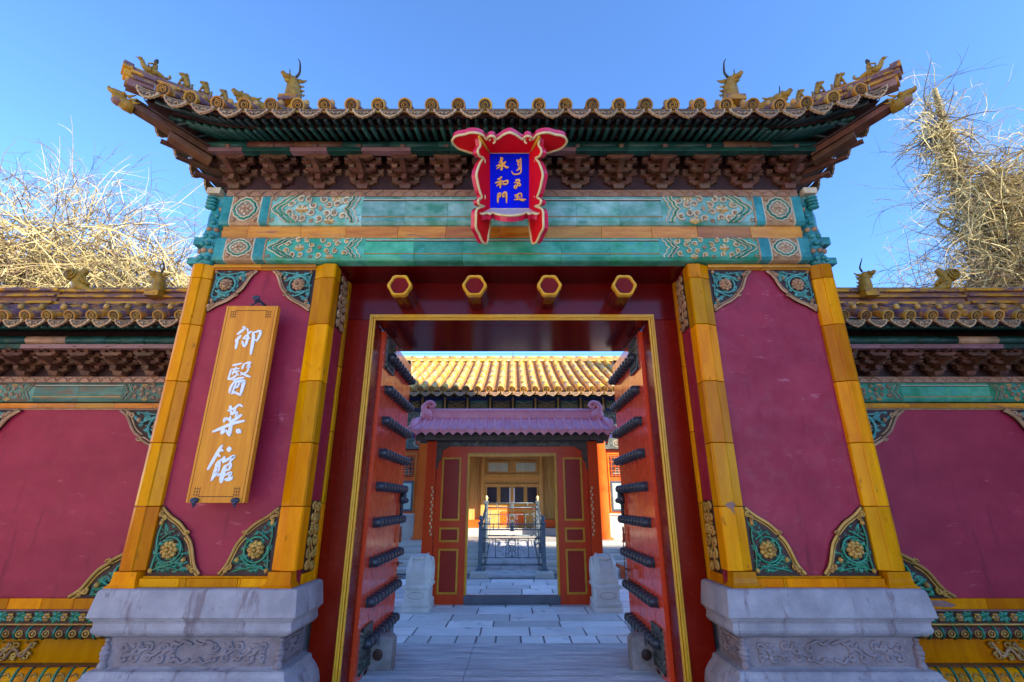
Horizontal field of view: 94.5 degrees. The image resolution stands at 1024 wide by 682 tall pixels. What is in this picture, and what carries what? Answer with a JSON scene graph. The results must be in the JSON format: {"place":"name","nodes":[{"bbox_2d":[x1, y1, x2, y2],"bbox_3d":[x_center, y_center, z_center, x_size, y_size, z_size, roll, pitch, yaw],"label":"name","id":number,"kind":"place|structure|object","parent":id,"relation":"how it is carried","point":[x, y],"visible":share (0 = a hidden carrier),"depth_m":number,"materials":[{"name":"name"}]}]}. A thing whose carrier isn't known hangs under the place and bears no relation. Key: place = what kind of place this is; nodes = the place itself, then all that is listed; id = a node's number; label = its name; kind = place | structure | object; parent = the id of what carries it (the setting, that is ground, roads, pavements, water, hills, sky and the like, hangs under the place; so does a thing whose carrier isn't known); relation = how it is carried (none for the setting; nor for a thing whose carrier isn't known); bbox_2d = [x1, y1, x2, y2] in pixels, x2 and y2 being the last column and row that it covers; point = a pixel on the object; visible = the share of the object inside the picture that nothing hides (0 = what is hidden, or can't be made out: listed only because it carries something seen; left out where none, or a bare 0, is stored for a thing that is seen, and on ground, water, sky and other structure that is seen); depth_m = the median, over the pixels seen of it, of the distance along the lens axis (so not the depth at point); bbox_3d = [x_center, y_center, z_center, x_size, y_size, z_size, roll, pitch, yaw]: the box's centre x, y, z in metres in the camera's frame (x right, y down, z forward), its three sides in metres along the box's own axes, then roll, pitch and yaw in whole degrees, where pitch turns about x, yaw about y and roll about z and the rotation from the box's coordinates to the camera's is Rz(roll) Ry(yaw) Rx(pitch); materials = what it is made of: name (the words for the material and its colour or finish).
{"place":"outdoors","nodes":[
{"label":"outdoors","id":0,"kind":"place"},
{"bbox_2d":[400,356,623,539],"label":"palace hall","id":1,"kind":"structure","parent":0,"point":[511,382],"depth_m":15.29,"materials":[{"name":"yellow paint"}]},
{"bbox_2d":[485,486,497,526],"bbox_3d":[-0.675,5.520,15.844,0.430,1.285,0.040,0,-19,0],"label":"door leaf","id":2,"kind":"structure","parent":1,"relation":"in","point":[491,491],"depth_m":15.87,"materials":[{"name":"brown wood"}]},
{"bbox_2d":[487,461,508,471],"bbox_3d":[-0.475,4.302,16.231,0.770,0.360,0.020,0,-19,0],"label":"transom window","id":3,"kind":"structure","parent":1,"relation":"in","point":[492,466],"depth_m":16.23,"materials":[{"name":"grey wood"}]},
{"bbox_2d":[499,486,511,526],"bbox_3d":[-0.222,5.519,15.842,0.435,1.285,0.045,0,-19,0],"label":"door leaf","id":4,"kind":"structure","parent":1,"relation":"in","point":[505,492],"depth_m":15.85,"materials":[{"name":"brown wood"}]},
{"bbox_2d":[512,486,524,526],"bbox_3d":[0.223,5.519,15.842,0.435,1.285,0.045,0,-19,0],"label":"door leaf","id":5,"kind":"structure","parent":1,"relation":"in","point":[518,492],"depth_m":15.85,"materials":[{"name":"brown wood"}]},
{"bbox_2d":[515,461,536,471],"bbox_3d":[0.475,4.302,16.231,0.770,0.360,0.020,0,-19,0],"label":"transom window","id":6,"kind":"structure","parent":1,"relation":"in","point":[520,466],"depth_m":16.23,"materials":[{"name":"grey wood"}]},
{"bbox_2d":[526,486,538,526],"bbox_3d":[0.675,5.520,15.844,0.430,1.285,0.040,0,-19,0],"label":"door leaf","id":7,"kind":"structure","parent":1,"relation":"in","point":[531,491],"depth_m":15.87,"materials":[{"name":"brown wood"}]},
{"bbox_2d":[393,579,630,635],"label":"courtyard paving","id":8,"kind":"structure","parent":0,"point":[541,620],"depth_m":6.50,"materials":[{"name":"grey stone"}]},
{"bbox_2d":[398,605,437,614],"bbox_3d":[-1.400,3.994,7.020,0.520,0.024,0.630,0,-19,0],"label":"stone pad","id":9,"kind":"object","parent":8,"relation":"on","point":[433,608],"visible":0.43,"depth_m":6.77,"materials":[{"name":"grey stone"}]},
{"bbox_2d":[401,553,434,612],"bbox_3d":[-1.400,3.633,7.184,0.400,0.774,0.641,0,-19,0],"label":"drum stone","id":10,"kind":"object","parent":9,"relation":"on","point":[417,587],"visible":1,"depth_m":6.96,"materials":[{"name":"stone"}]},
{"bbox_2d":[407,400,616,604],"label":"screen gate","id":11,"kind":"structure","parent":8,"relation":"on","point":[454,440],"depth_m":7.90,"materials":[{"name":"red wood"}]},
{"bbox_2d":[586,605,625,614],"bbox_3d":[1.400,3.994,7.020,0.520,0.024,0.630,0,-19,0],"label":"stone pad","id":12,"kind":"object","parent":8,"relation":"on","point":[590,608],"visible":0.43,"depth_m":6.83,"materials":[{"name":"grey stone"}]},
{"bbox_2d":[589,553,622,612],"bbox_3d":[1.400,3.633,7.184,0.400,0.774,0.641,0,-19,0],"label":"drum stone","id":13,"kind":"object","parent":12,"relation":"on","point":[606,587],"visible":1,"depth_m":6.96,"materials":[{"name":"stone"}]},
{"bbox_2d":[12,574,1011,681],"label":"ground","id":14,"kind":"structure","parent":0,"point":[468,576],"depth_m":6.49,"materials":[{"name":"grey stone"}]},
{"bbox_2d":[0,259,187,681],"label":"palace wall","id":15,"kind":"structure","parent":14,"relation":"on","point":[84,365],"depth_m":4.76,"materials":[{"name":"red paint"}]},
{"bbox_2d":[0,119,207,286],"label":"vine covered tree","id":16,"kind":"object","parent":14,"relation":"on","point":[41,264],"visible":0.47,"depth_m":11.26,"materials":[{"name":"beige plant"}]},
{"bbox_2d":[357,643,666,681],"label":"gateway ramp","id":17,"kind":"structure","parent":14,"relation":"on","point":[511,662],"depth_m":4.50,"materials":[{"name":"stone"}]},
{"bbox_2d":[361,633,396,676],"bbox_3d":[-1.295,2.872,4.281,0.410,0.355,0.360,0,-19,0],"label":"door pivot stone","id":18,"kind":"object","parent":17,"relation":"on","point":[383,654],"visible":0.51,"depth_m":4.29,"materials":[{"name":"stone"}]},
{"bbox_2d":[627,633,662,676],"bbox_3d":[1.295,2.872,4.281,0.410,0.355,0.360,0,-19,0],"label":"door pivot stone","id":19,"kind":"object","parent":17,"relation":"on","point":[640,653],"visible":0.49,"depth_m":4.29,"materials":[{"name":"stone"}]},
{"bbox_2d":[397,535,626,578],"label":"stone terrace","id":20,"kind":"structure","parent":14,"relation":"on","point":[412,547],"depth_m":11.44,"materials":[{"name":"stone"}]},
{"bbox_2d":[475,495,548,570],"bbox_3d":[0.000,4.714,11.863,1.610,1.645,2.590,0,-19,0],"label":"iron railing","id":21,"kind":"object","parent":20,"relation":"on","point":[483,535],"visible":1,"depth_m":10.73,"materials":[{"name":"grey metal"}]},
{"bbox_2d":[397,636,626,642],"bbox_3d":[0.011,3.473,5.503,8.340,0.017,0.315,0,-19,0],"label":"brick course","id":22,"kind":"object","parent":14,"relation":"on","point":[512,639],"visible":0.23,"depth_m":5.50,"materials":[{"name":"grey stone"}]},
{"bbox_2d":[836,259,1023,681],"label":"palace wall","id":23,"kind":"structure","parent":14,"relation":"on","point":[939,365],"depth_m":4.76,"materials":[{"name":"red paint"}]},
{"bbox_2d":[853,48,1023,286],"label":"vine covered tree","id":24,"kind":"object","parent":14,"relation":"on","point":[990,216],"visible":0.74,"depth_m":11.96,"materials":[{"name":"beige plant"}]},
{"bbox_2d":[0,0,1023,355],"label":"sky","id":25,"kind":"structure","parent":0,"point":[59,59],"materials":[{"name":"blue"}]},
{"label":"alley paving","id":26,"kind":"structure","parent":0,"visible":0},
{"bbox_2d":[76,56,947,681],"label":"palace gate","id":27,"kind":"structure","parent":26,"relation":"on","point":[680,260],"depth_m":4.22,"materials":[{"name":"red paint"}]},
{"bbox_2d":[186,295,280,507],"bbox_3d":[-2.225,0.458,3.897,0.440,1.731,0.228,0,-19,0],"label":"wooden signboard","id":28,"kind":"object","parent":27,"relation":"attached to","point":[223,465],"visible":1,"depth_m":3.78,"materials":[{"name":"brown wood"}]},
{"bbox_2d":[349,331,415,681],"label":"door leaf","id":29,"kind":"structure","parent":27,"relation":"in","point":[386,495],"depth_m":4.75,"materials":[{"name":"red paint"}]},
{"bbox_2d":[451,128,567,244],"bbox_3d":[-0.021,-1.302,4.049,0.999,0.872,0.493,0,-19,0],"label":"name plaque","id":30,"kind":"object","parent":27,"relation":"hanging from","point":[509,176],"visible":1,"depth_m":4.08,"materials":[{"name":"red wood"}]},
{"bbox_2d":[608,331,674,681],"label":"door leaf","id":31,"kind":"structure","parent":27,"relation":"in","point":[637,495],"depth_m":4.76,"materials":[{"name":"red paint"}]}
]}

